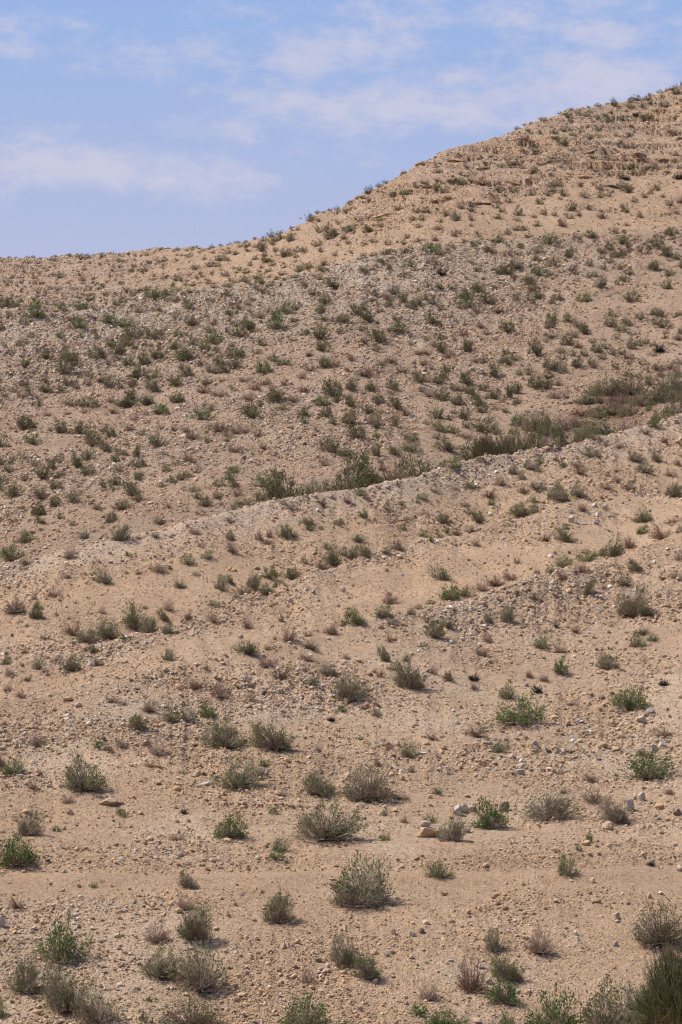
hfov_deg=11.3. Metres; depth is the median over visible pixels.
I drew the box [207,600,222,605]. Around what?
leafy shrub
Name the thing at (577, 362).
desert shrub
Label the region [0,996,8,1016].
leafy shrub
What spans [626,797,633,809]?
rock
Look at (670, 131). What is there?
dry shrub
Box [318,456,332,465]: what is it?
dry shrub
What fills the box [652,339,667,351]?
dead scrub
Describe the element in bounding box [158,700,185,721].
leafy shrub
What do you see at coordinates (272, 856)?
green tuft
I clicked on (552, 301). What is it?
dry shrub
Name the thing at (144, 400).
desert shrub
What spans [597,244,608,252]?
dry shrub
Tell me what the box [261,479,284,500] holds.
desert shrub
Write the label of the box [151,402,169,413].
leafy shrub
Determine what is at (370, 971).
desert shrub
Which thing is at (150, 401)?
desert shrub
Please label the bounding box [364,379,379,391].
desert shrub
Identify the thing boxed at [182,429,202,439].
dry shrub
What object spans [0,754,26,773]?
leafy shrub
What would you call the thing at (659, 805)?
rock
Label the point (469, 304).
leafy shrub
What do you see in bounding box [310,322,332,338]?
desert shrub
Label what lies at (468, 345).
desert shrub
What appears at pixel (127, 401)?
desert shrub
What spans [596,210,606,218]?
dry shrub
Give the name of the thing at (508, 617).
desert shrub
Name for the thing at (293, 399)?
dry shrub
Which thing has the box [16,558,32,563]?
dry shrub
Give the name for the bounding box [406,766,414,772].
dry shrub
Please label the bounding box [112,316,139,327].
leafy shrub
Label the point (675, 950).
dry shrub
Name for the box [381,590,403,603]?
dry shrub
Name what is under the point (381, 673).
dry shrub
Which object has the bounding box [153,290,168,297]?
leafy shrub
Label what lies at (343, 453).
desert shrub
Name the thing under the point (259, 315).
dry shrub
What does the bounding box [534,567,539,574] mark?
rock
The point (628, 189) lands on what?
desert shrub
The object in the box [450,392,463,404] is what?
desert shrub
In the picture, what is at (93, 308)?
dry shrub
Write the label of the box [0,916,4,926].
boulder
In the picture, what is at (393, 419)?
desert shrub
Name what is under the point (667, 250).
desert shrub
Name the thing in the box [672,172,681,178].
dead scrub
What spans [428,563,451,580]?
leafy shrub
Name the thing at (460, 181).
leafy shrub
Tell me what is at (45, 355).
desert shrub
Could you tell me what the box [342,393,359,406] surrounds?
desert shrub
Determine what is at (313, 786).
desert shrub
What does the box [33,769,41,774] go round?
rock
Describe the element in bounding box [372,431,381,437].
leafy shrub
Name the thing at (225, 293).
leafy shrub
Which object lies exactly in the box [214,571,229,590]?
desert shrub
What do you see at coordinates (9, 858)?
leafy shrub
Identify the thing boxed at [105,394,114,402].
dry shrub
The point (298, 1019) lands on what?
leafy shrub
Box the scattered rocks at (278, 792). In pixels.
[0,90,681,1023]
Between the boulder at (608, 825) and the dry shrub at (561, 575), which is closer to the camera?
the boulder at (608, 825)
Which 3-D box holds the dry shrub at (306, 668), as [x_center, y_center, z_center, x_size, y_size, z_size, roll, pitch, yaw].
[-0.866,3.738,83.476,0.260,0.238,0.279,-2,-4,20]
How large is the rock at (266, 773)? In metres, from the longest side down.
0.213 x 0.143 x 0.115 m
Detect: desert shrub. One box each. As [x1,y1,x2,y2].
[0,294,14,308]
[0,433,10,446]
[3,951,43,993]
[4,480,24,496]
[8,413,37,429]
[10,807,45,835]
[11,527,34,543]
[16,357,34,367]
[28,600,43,618]
[30,483,48,498]
[31,502,47,515]
[32,655,44,668]
[33,460,55,478]
[35,515,45,524]
[37,348,55,359]
[37,956,90,1011]
[38,378,53,391]
[44,480,64,489]
[46,455,56,468]
[48,418,68,433]
[49,495,61,506]
[54,350,75,373]
[57,398,81,405]
[60,347,79,361]
[60,751,110,790]
[61,653,82,669]
[65,488,82,501]
[69,420,90,433]
[70,450,82,467]
[70,973,127,1023]
[74,629,101,642]
[76,393,100,406]
[76,460,96,474]
[77,528,89,538]
[79,447,95,459]
[83,430,103,445]
[84,344,105,358]
[84,642,98,651]
[88,615,121,637]
[94,568,111,583]
[100,440,111,451]
[101,420,120,437]
[101,508,118,522]
[103,374,122,388]
[104,518,131,540]
[105,338,116,347]
[106,339,129,354]
[107,473,122,484]
[110,447,120,462]
[110,498,131,509]
[112,396,139,405]
[114,395,135,406]
[119,319,144,338]
[119,336,135,346]
[120,598,147,628]
[121,354,135,365]
[121,478,142,495]
[123,386,137,399]
[125,364,148,378]
[125,713,149,729]
[128,456,146,467]
[132,443,143,456]
[132,487,146,501]
[134,286,153,292]
[136,353,150,364]
[137,941,181,977]
[138,393,149,404]
[138,612,161,632]
[139,394,154,403]
[143,374,162,391]
[144,322,164,339]
[145,346,164,358]
[147,432,168,446]
[151,516,165,524]
[156,605,168,620]
[157,990,228,1023]
[158,622,175,634]
[162,647,177,660]
[165,374,183,385]
[167,339,182,349]
[167,389,184,401]
[171,925,231,991]
[172,579,186,587]
[173,898,214,938]
[174,358,196,375]
[175,871,200,887]
[176,471,190,479]
[178,706,198,722]
[181,348,199,359]
[182,299,196,309]
[183,314,198,325]
[192,339,210,350]
[196,714,249,747]
[197,496,218,506]
[203,362,225,373]
[209,753,265,787]
[212,350,225,364]
[213,253,228,260]
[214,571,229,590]
[225,344,239,357]
[225,354,243,368]
[225,529,234,539]
[225,574,234,583]
[226,478,242,487]
[228,497,244,510]
[229,322,247,337]
[229,636,258,652]
[237,584,254,594]
[238,400,261,418]
[240,315,255,328]
[240,498,253,507]
[245,570,262,587]
[245,716,298,748]
[253,489,269,502]
[256,238,267,251]
[256,581,274,593]
[259,255,272,262]
[260,884,298,922]
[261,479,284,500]
[262,465,301,500]
[263,382,285,399]
[267,464,283,478]
[269,232,284,242]
[274,246,291,256]
[274,523,294,537]
[278,567,301,578]
[285,230,296,241]
[289,787,365,840]
[294,476,312,496]
[297,404,313,416]
[302,516,314,524]
[302,769,335,793]
[303,475,322,495]
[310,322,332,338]
[313,302,330,312]
[313,394,330,405]
[313,480,335,492]
[313,560,331,569]
[314,335,331,350]
[315,355,332,367]
[317,291,330,303]
[317,432,340,452]
[318,660,336,674]
[320,374,344,396]
[320,402,332,416]
[320,540,342,564]
[321,225,342,236]
[322,277,341,287]
[324,849,403,907]
[328,931,362,966]
[329,482,341,490]
[331,664,369,700]
[332,450,370,489]
[335,312,350,322]
[336,447,356,456]
[339,408,357,423]
[339,755,392,800]
[340,220,358,232]
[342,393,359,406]
[342,447,380,487]
[344,422,366,438]
[345,375,359,390]
[346,299,363,314]
[346,545,358,558]
[348,947,381,978]
[351,533,367,541]
[355,539,376,556]
[358,306,375,321]
[360,404,377,413]
[361,224,376,231]
[363,185,373,193]
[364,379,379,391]
[366,324,391,342]
[368,410,382,426]
[368,440,381,455]
[369,469,383,483]
[371,393,384,403]
[376,641,389,660]
[382,297,397,306]
[385,375,399,388]
[385,444,401,454]
[386,282,399,294]
[386,391,401,408]
[386,444,423,477]
[388,412,400,425]
[390,655,429,687]
[397,287,408,302]
[404,300,418,309]
[412,296,428,305]
[412,369,427,382]
[416,459,436,475]
[423,313,440,324]
[423,616,449,637]
[428,382,451,399]
[428,403,445,418]
[432,373,447,383]
[433,436,457,450]
[434,805,467,841]
[435,511,453,522]
[436,340,448,351]
[444,615,452,627]
[447,427,481,463]
[449,210,461,220]
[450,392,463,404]
[455,368,474,383]
[455,403,473,418]
[456,287,476,299]
[459,337,473,351]
[464,383,480,394]
[465,410,500,431]
[468,279,484,290]
[468,391,481,399]
[469,395,488,405]
[471,507,485,522]
[474,400,489,412]
[479,292,494,303]
[482,924,507,951]
[483,611,495,622]
[485,386,503,398]
[486,361,502,377]
[486,949,528,979]
[495,604,517,621]
[497,353,516,364]
[498,317,515,331]
[500,264,514,274]
[502,383,513,397]
[506,500,531,515]
[507,260,527,268]
[510,290,520,300]
[511,381,523,393]
[518,780,578,819]
[520,407,562,431]
[522,420,552,448]
[524,273,536,284]
[524,459,538,469]
[526,165,539,173]
[526,335,546,355]
[527,502,538,513]
[536,377,553,388]
[536,412,564,435]
[536,423,564,448]
[540,354,563,369]
[543,316,557,328]
[545,482,571,500]
[550,359,567,373]
[550,424,570,446]
[550,527,577,541]
[558,331,574,344]
[563,199,578,211]
[563,245,574,256]
[568,418,595,444]
[568,480,587,496]
[569,355,583,366]
[571,417,596,439]
[574,387,604,404]
[576,972,643,1023]
[579,324,591,333]
[580,575,595,595]
[582,444,602,457]
[583,381,606,396]
[586,413,609,436]
[588,338,606,352]
[590,372,624,395]
[592,274,607,287]
[593,649,619,669]
[595,794,640,822]
[598,546,607,555]
[599,531,625,556]
[600,401,621,413]
[602,312,620,326]
[604,581,652,615]
[609,248,625,257]
[609,365,655,394]
[610,97,617,105]
[614,576,632,585]
[615,396,642,416]
[618,286,641,301]
[619,182,634,191]
[624,388,658,405]
[624,449,646,461]
[624,558,643,570]
[626,337,638,348]
[628,897,681,944]
[630,507,653,521]
[632,388,651,401]
[633,459,657,472]
[637,605,654,615]
[643,368,656,384]
[645,391,665,402]
[646,380,681,400]
[648,259,663,270]
[649,372,681,391]
[650,234,664,246]
[650,305,670,315]
[651,448,662,461]
[653,318,674,327]
[653,398,671,417]
[659,243,673,255]
[662,225,676,235]
[662,477,681,497]
[663,381,681,401]
[664,373,681,390]
[665,389,681,416]
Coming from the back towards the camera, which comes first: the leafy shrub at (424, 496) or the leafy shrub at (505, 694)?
the leafy shrub at (424, 496)
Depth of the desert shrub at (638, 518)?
105.88 m
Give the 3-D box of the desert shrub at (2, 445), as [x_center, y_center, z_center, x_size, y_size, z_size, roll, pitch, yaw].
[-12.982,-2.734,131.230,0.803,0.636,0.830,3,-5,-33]
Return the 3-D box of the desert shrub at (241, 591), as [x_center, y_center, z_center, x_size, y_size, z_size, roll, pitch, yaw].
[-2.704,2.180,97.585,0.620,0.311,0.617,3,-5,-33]
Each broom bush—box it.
[465,425,500,458]
[491,431,517,454]
[498,428,536,452]
[620,934,681,1023]
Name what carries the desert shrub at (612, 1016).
on the ground
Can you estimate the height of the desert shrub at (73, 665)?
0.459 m
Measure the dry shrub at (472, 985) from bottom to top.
0.691 m
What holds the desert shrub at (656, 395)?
on the ground
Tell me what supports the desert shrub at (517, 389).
on the ground
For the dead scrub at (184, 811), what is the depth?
71.73 m
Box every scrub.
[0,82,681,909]
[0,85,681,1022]
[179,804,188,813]
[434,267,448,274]
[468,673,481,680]
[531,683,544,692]
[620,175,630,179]
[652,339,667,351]
[657,675,671,685]
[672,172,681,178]
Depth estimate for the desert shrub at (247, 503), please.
107.14 m
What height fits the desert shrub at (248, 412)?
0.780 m
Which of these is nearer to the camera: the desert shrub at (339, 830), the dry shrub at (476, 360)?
the desert shrub at (339, 830)
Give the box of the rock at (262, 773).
[257,769,264,776]
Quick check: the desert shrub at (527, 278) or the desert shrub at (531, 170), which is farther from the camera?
the desert shrub at (531, 170)
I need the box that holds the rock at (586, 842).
[582,840,590,845]
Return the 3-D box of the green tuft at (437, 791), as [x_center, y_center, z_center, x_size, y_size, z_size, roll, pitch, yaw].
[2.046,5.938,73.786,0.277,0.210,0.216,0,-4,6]
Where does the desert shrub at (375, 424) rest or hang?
on the ground
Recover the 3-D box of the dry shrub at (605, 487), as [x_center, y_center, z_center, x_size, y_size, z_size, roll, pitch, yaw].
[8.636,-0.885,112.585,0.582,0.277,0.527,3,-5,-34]
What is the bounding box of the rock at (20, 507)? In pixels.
[17,505,24,509]
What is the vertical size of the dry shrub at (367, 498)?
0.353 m
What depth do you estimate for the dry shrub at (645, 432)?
120.43 m
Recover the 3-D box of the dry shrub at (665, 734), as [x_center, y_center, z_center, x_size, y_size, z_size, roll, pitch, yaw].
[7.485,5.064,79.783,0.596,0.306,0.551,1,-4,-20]
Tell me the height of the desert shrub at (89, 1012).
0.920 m
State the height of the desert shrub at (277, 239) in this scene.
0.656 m
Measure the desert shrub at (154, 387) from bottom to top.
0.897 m
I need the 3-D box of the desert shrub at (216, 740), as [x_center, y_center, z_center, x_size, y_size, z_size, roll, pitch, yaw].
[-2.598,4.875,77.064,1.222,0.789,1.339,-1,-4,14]
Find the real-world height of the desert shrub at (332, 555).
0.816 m
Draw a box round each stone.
[67,809,73,814]
[280,942,286,949]
[322,968,329,973]
[356,1005,362,1010]
[420,821,430,826]
[611,941,617,946]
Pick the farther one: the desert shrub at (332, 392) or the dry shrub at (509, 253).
the dry shrub at (509, 253)
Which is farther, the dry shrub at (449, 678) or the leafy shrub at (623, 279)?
the leafy shrub at (623, 279)
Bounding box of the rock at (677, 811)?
[673,808,681,814]
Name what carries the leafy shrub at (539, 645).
on the ground
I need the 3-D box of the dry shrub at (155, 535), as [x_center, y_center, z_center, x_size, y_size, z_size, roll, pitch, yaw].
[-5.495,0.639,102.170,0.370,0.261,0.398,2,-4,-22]
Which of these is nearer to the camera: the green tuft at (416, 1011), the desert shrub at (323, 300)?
the green tuft at (416, 1011)
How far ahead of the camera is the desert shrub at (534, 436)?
119.09 m
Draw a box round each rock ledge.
[99,798,117,804]
[373,213,391,218]
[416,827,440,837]
[444,159,462,161]
[477,201,491,204]
[513,137,528,140]
[629,151,645,154]
[643,165,650,170]
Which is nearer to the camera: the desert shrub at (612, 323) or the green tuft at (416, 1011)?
the green tuft at (416, 1011)
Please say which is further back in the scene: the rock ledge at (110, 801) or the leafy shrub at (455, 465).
the leafy shrub at (455, 465)
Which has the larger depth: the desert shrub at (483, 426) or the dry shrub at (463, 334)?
the dry shrub at (463, 334)
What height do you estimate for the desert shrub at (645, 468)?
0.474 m
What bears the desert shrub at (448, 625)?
on the ground
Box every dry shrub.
[0,596,28,612]
[0,754,7,766]
[3,310,15,317]
[3,682,12,690]
[4,666,16,675]
[6,897,28,908]
[7,386,19,392]
[15,388,30,397]
[15,690,26,696]
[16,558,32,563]
[17,377,30,385]
[19,473,31,480]
[23,731,46,746]
[25,780,38,789]
[37,374,50,381]
[41,410,51,415]
[44,586,62,596]
[60,543,79,558]
[60,792,74,802]
[62,619,81,634]
[89,299,98,309]
[90,500,102,509]
[92,656,103,665]
[95,374,107,381]
[98,605,105,612]
[103,743,116,751]
[104,694,121,702]
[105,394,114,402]
[109,407,118,413]
[110,355,125,359]
[111,462,123,471]
[116,738,129,747]
[123,421,135,430]
[130,304,149,312]
[138,921,173,941]
[139,699,159,711]
[142,738,151,745]
[143,759,155,766]
[146,560,168,571]
[146,737,165,754]
[149,531,160,537]
[152,305,163,311]
[162,599,174,610]
[171,834,184,839]
[171,891,197,909]
[179,448,198,461]
[180,425,190,431]
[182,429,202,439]
[182,608,190,619]
[185,680,198,688]
[188,527,200,533]
[189,679,206,687]
[195,385,210,392]
[205,611,221,621]
[207,388,230,396]
[209,418,229,431]
[209,684,229,694]
[211,683,228,696]
[221,428,233,436]
[222,435,232,441]
[225,443,242,452]
[226,540,238,552]
[228,299,244,309]
[229,422,242,433]
[230,483,242,496]
[236,375,249,381]
[242,390,255,400]
[242,426,251,432]
[242,614,253,627]
[242,673,252,682]
[243,691,255,699]
[248,381,264,389]
[252,311,267,317]
[252,429,264,436]
[254,531,263,539]
[256,653,279,666]
[258,441,270,449]
[259,379,270,384]
[263,537,274,543]
[264,528,272,536]
[269,665,291,678]
[278,624,298,640]
[286,394,299,401]
[295,372,308,378]
[296,383,310,392]
[296,650,315,660]
[299,278,308,286]
[299,639,320,648]
[300,965,315,983]
[301,665,309,671]
[302,630,315,636]
[304,349,316,355]
[304,363,316,370]
[309,273,324,279]
[316,497,326,504]
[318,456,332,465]
[321,622,342,633]
[330,359,341,365]
[337,753,346,758]
[339,652,349,658]
[342,495,354,502]
[353,366,375,375]
[357,336,370,343]
[365,492,372,501]
[368,706,380,715]
[371,757,383,766]
[373,365,387,372]
[374,458,407,481]
[376,359,387,365]
[376,666,388,676]
[380,290,395,299]
[380,743,395,748]
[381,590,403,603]
[382,505,393,509]
[384,354,400,362]
[385,616,398,625]
[385,633,392,641]
[385,788,408,797]
[387,538,409,549]
[392,364,408,372]
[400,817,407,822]
[401,406,411,415]
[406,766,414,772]
[407,605,414,614]
[414,348,422,354]
[417,978,440,999]
[419,357,428,365]
[422,386,433,396]
[427,732,437,739]
[428,484,443,491]
[428,665,437,673]
[431,223,444,229]
[431,257,438,263]
[440,351,456,357]
[441,668,454,680]
[450,229,458,236]
[451,527,461,535]
[454,430,475,437]
[454,954,494,992]
[457,450,474,460]
[458,330,469,335]
[464,722,487,736]
[468,213,474,220]
[469,539,481,545]
[469,682,478,689]
[470,357,481,362]
[471,305,482,312]
[471,644,490,655]
[473,322,485,327]
[474,579,490,590]
[475,178,489,184]
[479,630,493,641]
[483,488,495,496]
[484,245,499,252]
[484,573,506,585]
[489,305,513,312]
[494,470,508,485]
[500,570,520,579]
[501,248,512,256]
[506,416,538,448]
[515,412,539,431]
[515,482,529,493]
[523,919,560,953]
[525,670,533,677]
[537,532,552,541]
[539,674,549,680]
[544,388,564,398]
[548,297,556,303]
[550,644,569,651]
[553,378,562,385]
[555,569,571,578]
[556,215,568,225]
[557,416,574,430]
[564,413,583,426]
[565,408,593,415]
[567,264,578,270]
[568,317,588,326]
[570,460,584,466]
[570,624,580,631]
[572,340,584,347]
[573,467,585,473]
[575,560,588,572]
[577,500,588,510]
[577,785,606,802]
[582,770,599,781]
[589,361,597,367]
[595,396,606,402]
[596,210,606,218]
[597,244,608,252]
[599,482,612,488]
[605,393,624,408]
[611,475,621,481]
[612,440,625,447]
[615,390,633,403]
[617,406,641,432]
[617,732,626,739]
[618,351,634,358]
[623,536,637,548]
[625,987,640,1021]
[632,627,649,633]
[635,211,644,217]
[636,243,643,251]
[638,427,652,433]
[649,522,673,538]
[654,726,677,737]
[655,369,666,376]
[655,941,678,960]
[660,786,674,794]
[662,467,677,475]
[662,517,681,523]
[665,359,674,368]
[666,129,676,133]
[668,567,681,577]
[669,359,681,376]
[672,333,681,339]
[672,456,681,465]
[672,551,681,559]
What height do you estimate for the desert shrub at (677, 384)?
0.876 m
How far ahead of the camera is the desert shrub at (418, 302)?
162.88 m
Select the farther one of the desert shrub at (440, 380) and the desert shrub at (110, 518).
the desert shrub at (440, 380)
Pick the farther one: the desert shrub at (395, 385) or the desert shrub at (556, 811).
the desert shrub at (395, 385)
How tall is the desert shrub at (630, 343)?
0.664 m
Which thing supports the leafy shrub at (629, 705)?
on the ground
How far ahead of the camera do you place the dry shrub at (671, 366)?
149.51 m
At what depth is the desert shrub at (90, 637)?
91.18 m
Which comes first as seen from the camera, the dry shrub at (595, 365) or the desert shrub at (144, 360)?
the desert shrub at (144, 360)
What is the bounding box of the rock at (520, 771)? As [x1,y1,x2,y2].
[516,769,524,773]
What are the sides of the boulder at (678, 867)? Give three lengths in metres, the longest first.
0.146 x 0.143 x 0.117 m
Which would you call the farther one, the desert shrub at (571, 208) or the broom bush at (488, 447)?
the desert shrub at (571, 208)
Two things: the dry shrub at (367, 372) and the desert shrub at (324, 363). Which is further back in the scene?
the desert shrub at (324, 363)
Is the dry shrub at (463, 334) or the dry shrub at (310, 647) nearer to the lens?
the dry shrub at (310, 647)
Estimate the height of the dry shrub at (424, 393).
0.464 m
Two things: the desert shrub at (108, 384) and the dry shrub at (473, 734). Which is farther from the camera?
the desert shrub at (108, 384)
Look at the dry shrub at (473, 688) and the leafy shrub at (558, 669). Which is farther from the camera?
the leafy shrub at (558, 669)
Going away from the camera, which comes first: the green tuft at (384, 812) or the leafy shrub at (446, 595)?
the green tuft at (384, 812)
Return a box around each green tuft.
[93,740,105,747]
[115,807,132,816]
[137,1014,150,1022]
[257,760,271,766]
[267,805,278,813]
[268,848,286,858]
[336,705,346,711]
[377,832,390,840]
[380,807,387,815]
[407,1002,427,1014]
[424,813,436,821]
[431,787,442,793]
[441,527,449,532]
[446,1013,468,1023]
[583,832,593,841]
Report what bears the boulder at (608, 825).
on the ground
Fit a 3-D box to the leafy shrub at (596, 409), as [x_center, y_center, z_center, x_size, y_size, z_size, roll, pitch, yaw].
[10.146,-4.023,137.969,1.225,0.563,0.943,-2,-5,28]
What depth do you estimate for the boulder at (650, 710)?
81.68 m
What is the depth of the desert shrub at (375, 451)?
129.13 m
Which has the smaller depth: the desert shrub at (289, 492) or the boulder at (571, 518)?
the boulder at (571, 518)
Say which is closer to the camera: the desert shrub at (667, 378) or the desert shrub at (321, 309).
the desert shrub at (667, 378)
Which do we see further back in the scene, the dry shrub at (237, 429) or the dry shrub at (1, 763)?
the dry shrub at (237, 429)
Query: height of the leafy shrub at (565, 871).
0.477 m
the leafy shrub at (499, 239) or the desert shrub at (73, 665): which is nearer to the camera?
the desert shrub at (73, 665)
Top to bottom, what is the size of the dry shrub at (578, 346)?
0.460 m
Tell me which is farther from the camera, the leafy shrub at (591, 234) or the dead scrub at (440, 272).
the leafy shrub at (591, 234)
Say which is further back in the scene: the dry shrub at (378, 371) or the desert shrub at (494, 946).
the dry shrub at (378, 371)
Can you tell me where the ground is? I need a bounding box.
[0,86,681,1023]
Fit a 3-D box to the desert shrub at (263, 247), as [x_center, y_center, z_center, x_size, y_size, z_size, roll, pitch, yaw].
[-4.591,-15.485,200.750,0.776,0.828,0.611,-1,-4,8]
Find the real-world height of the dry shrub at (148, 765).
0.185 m
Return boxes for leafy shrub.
[0,543,25,559]
[0,654,11,664]
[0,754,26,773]
[0,829,41,865]
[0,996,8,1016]
[10,299,22,307]
[14,339,23,345]
[23,293,47,317]
[23,432,42,443]
[33,910,92,964]
[56,329,64,338]
[67,312,87,328]
[71,299,88,309]
[97,311,121,323]
[112,297,120,305]
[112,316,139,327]
[145,286,159,297]
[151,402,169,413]
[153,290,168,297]
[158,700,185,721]
[172,344,189,360]
[173,328,183,336]
[179,552,195,564]
[186,404,214,419]
[198,700,218,717]
[199,550,213,558]
[203,328,226,344]
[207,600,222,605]
[209,811,253,837]
[220,470,239,479]
[221,288,232,296]
[226,464,241,472]
[235,345,245,355]
[238,274,252,281]
[250,469,275,486]
[254,274,266,282]
[254,358,271,373]
[261,565,278,577]
[264,309,290,328]
[264,353,284,361]
[270,832,292,850]
[276,988,330,1023]
[277,300,295,312]
[279,403,291,409]
[281,357,290,364]
[294,263,303,271]
[298,417,308,422]
[300,260,313,269]
[304,213,315,221]
[304,676,318,684]
[305,522,315,529]
[315,265,329,270]
[342,605,369,623]
[352,485,368,495]
[357,509,367,517]
[369,598,393,617]
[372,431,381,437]
[379,546,390,552]
[385,319,410,332]
[395,738,420,756]
[398,435,423,451]
[399,189,409,194]
[416,493,428,498]
[421,857,455,877]
[422,239,433,248]
[422,1005,456,1023]
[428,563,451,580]
[429,420,446,430]
[430,181,440,189]
[431,238,448,254]
[435,281,442,288]
[437,580,460,599]
[439,457,460,467]
[445,422,461,432]
[454,177,467,184]
[457,584,476,595]
[460,293,476,306]
[468,795,511,828]
[469,241,478,246]
[481,973,520,1003]
[488,736,510,752]
[489,689,550,724]
[493,234,505,242]
[497,1010,521,1023]
[498,680,518,698]
[509,410,530,425]
[509,425,519,433]
[522,980,591,1023]
[525,373,543,387]
[528,264,549,274]
[532,632,556,648]
[542,230,560,244]
[544,309,557,319]
[545,567,556,572]
[549,552,574,566]
[551,657,569,673]
[555,854,583,875]
[556,136,570,143]
[558,460,566,466]
[561,312,573,321]
[564,112,573,117]
[575,289,591,301]
[575,548,598,560]
[583,228,597,237]
[583,404,612,417]
[601,421,616,435]
[604,116,612,122]
[608,684,652,709]
[614,232,628,243]
[616,743,679,778]
[617,273,630,281]
[628,631,646,646]
[635,523,649,533]
[640,513,648,522]
[643,243,652,249]
[643,417,664,426]
[644,404,656,410]
[646,634,659,640]
[651,408,669,422]
[659,277,675,288]
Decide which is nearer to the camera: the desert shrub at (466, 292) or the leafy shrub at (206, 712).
the leafy shrub at (206, 712)
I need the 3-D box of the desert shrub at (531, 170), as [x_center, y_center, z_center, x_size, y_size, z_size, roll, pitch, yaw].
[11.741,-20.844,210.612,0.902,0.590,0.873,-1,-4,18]
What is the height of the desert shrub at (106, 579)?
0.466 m
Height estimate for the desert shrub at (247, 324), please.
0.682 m
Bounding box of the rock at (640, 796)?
[636,792,644,800]
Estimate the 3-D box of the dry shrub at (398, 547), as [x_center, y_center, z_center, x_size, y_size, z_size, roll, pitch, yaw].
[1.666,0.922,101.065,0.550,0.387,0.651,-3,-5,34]
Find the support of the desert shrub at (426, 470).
on the ground
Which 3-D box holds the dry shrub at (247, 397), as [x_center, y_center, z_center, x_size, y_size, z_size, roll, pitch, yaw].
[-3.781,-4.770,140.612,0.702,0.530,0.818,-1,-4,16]
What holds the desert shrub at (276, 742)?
on the ground
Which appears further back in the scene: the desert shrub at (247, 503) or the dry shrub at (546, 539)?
the desert shrub at (247, 503)
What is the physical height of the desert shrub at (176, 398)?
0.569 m
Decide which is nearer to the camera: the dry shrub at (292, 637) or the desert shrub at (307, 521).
the dry shrub at (292, 637)
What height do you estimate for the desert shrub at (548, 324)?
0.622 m
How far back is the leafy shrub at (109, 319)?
159.00 m
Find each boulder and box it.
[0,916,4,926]
[453,804,461,814]
[461,804,468,812]
[469,805,475,811]
[499,801,509,811]
[568,515,574,522]
[602,504,607,510]
[602,821,613,829]
[636,716,646,722]
[645,707,654,712]
[676,865,681,870]
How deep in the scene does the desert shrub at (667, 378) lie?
145.09 m
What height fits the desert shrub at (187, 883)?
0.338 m
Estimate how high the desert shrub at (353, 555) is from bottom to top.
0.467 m
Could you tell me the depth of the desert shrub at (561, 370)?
149.42 m
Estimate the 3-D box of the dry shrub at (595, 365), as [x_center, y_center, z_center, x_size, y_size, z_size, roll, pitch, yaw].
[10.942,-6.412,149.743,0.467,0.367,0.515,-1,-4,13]
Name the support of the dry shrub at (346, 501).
on the ground
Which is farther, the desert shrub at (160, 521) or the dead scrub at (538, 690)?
the desert shrub at (160, 521)
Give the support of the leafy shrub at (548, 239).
on the ground
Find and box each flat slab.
[190,771,200,776]
[200,781,213,785]
[576,521,587,524]
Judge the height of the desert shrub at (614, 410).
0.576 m
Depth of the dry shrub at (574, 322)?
160.22 m
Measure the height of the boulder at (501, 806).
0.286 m
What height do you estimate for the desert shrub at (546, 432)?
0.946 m
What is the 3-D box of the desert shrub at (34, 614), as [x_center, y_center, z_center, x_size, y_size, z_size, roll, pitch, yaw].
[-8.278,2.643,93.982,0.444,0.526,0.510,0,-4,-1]
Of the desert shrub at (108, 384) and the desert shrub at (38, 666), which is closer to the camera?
the desert shrub at (38, 666)
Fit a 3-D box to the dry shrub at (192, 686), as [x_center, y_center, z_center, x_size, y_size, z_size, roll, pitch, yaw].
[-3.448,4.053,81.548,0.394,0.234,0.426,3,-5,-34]
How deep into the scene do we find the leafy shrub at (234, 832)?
69.66 m
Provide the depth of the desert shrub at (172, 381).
143.50 m
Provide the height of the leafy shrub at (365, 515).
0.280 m
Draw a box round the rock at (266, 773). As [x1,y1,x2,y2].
[264,768,268,775]
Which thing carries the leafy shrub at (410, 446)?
on the ground
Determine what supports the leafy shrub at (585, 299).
on the ground
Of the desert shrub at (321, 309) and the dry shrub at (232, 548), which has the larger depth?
the desert shrub at (321, 309)
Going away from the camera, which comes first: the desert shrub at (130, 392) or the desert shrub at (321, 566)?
the desert shrub at (321, 566)
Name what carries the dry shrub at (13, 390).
on the ground
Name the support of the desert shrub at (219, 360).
on the ground
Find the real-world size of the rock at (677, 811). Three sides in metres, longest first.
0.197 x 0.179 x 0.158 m
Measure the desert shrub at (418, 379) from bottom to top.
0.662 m
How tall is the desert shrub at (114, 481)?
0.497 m
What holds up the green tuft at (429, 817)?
on the ground
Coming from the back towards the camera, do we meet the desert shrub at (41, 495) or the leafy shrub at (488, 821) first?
the desert shrub at (41, 495)
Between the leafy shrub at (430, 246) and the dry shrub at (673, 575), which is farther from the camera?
the leafy shrub at (430, 246)
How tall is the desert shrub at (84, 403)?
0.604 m
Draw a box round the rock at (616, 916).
[611,912,619,920]
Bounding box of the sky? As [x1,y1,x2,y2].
[0,0,681,257]
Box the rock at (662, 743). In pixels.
[659,741,666,747]
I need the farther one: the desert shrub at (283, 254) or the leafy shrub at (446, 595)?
the desert shrub at (283, 254)
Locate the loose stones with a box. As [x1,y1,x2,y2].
[0,86,681,1023]
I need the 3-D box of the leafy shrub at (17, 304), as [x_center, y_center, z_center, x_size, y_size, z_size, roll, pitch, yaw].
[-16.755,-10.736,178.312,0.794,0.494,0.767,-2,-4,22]
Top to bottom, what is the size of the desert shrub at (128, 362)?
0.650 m
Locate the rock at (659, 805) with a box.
[655,802,663,809]
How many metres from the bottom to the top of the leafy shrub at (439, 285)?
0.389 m
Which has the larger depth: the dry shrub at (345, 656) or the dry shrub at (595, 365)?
the dry shrub at (595, 365)

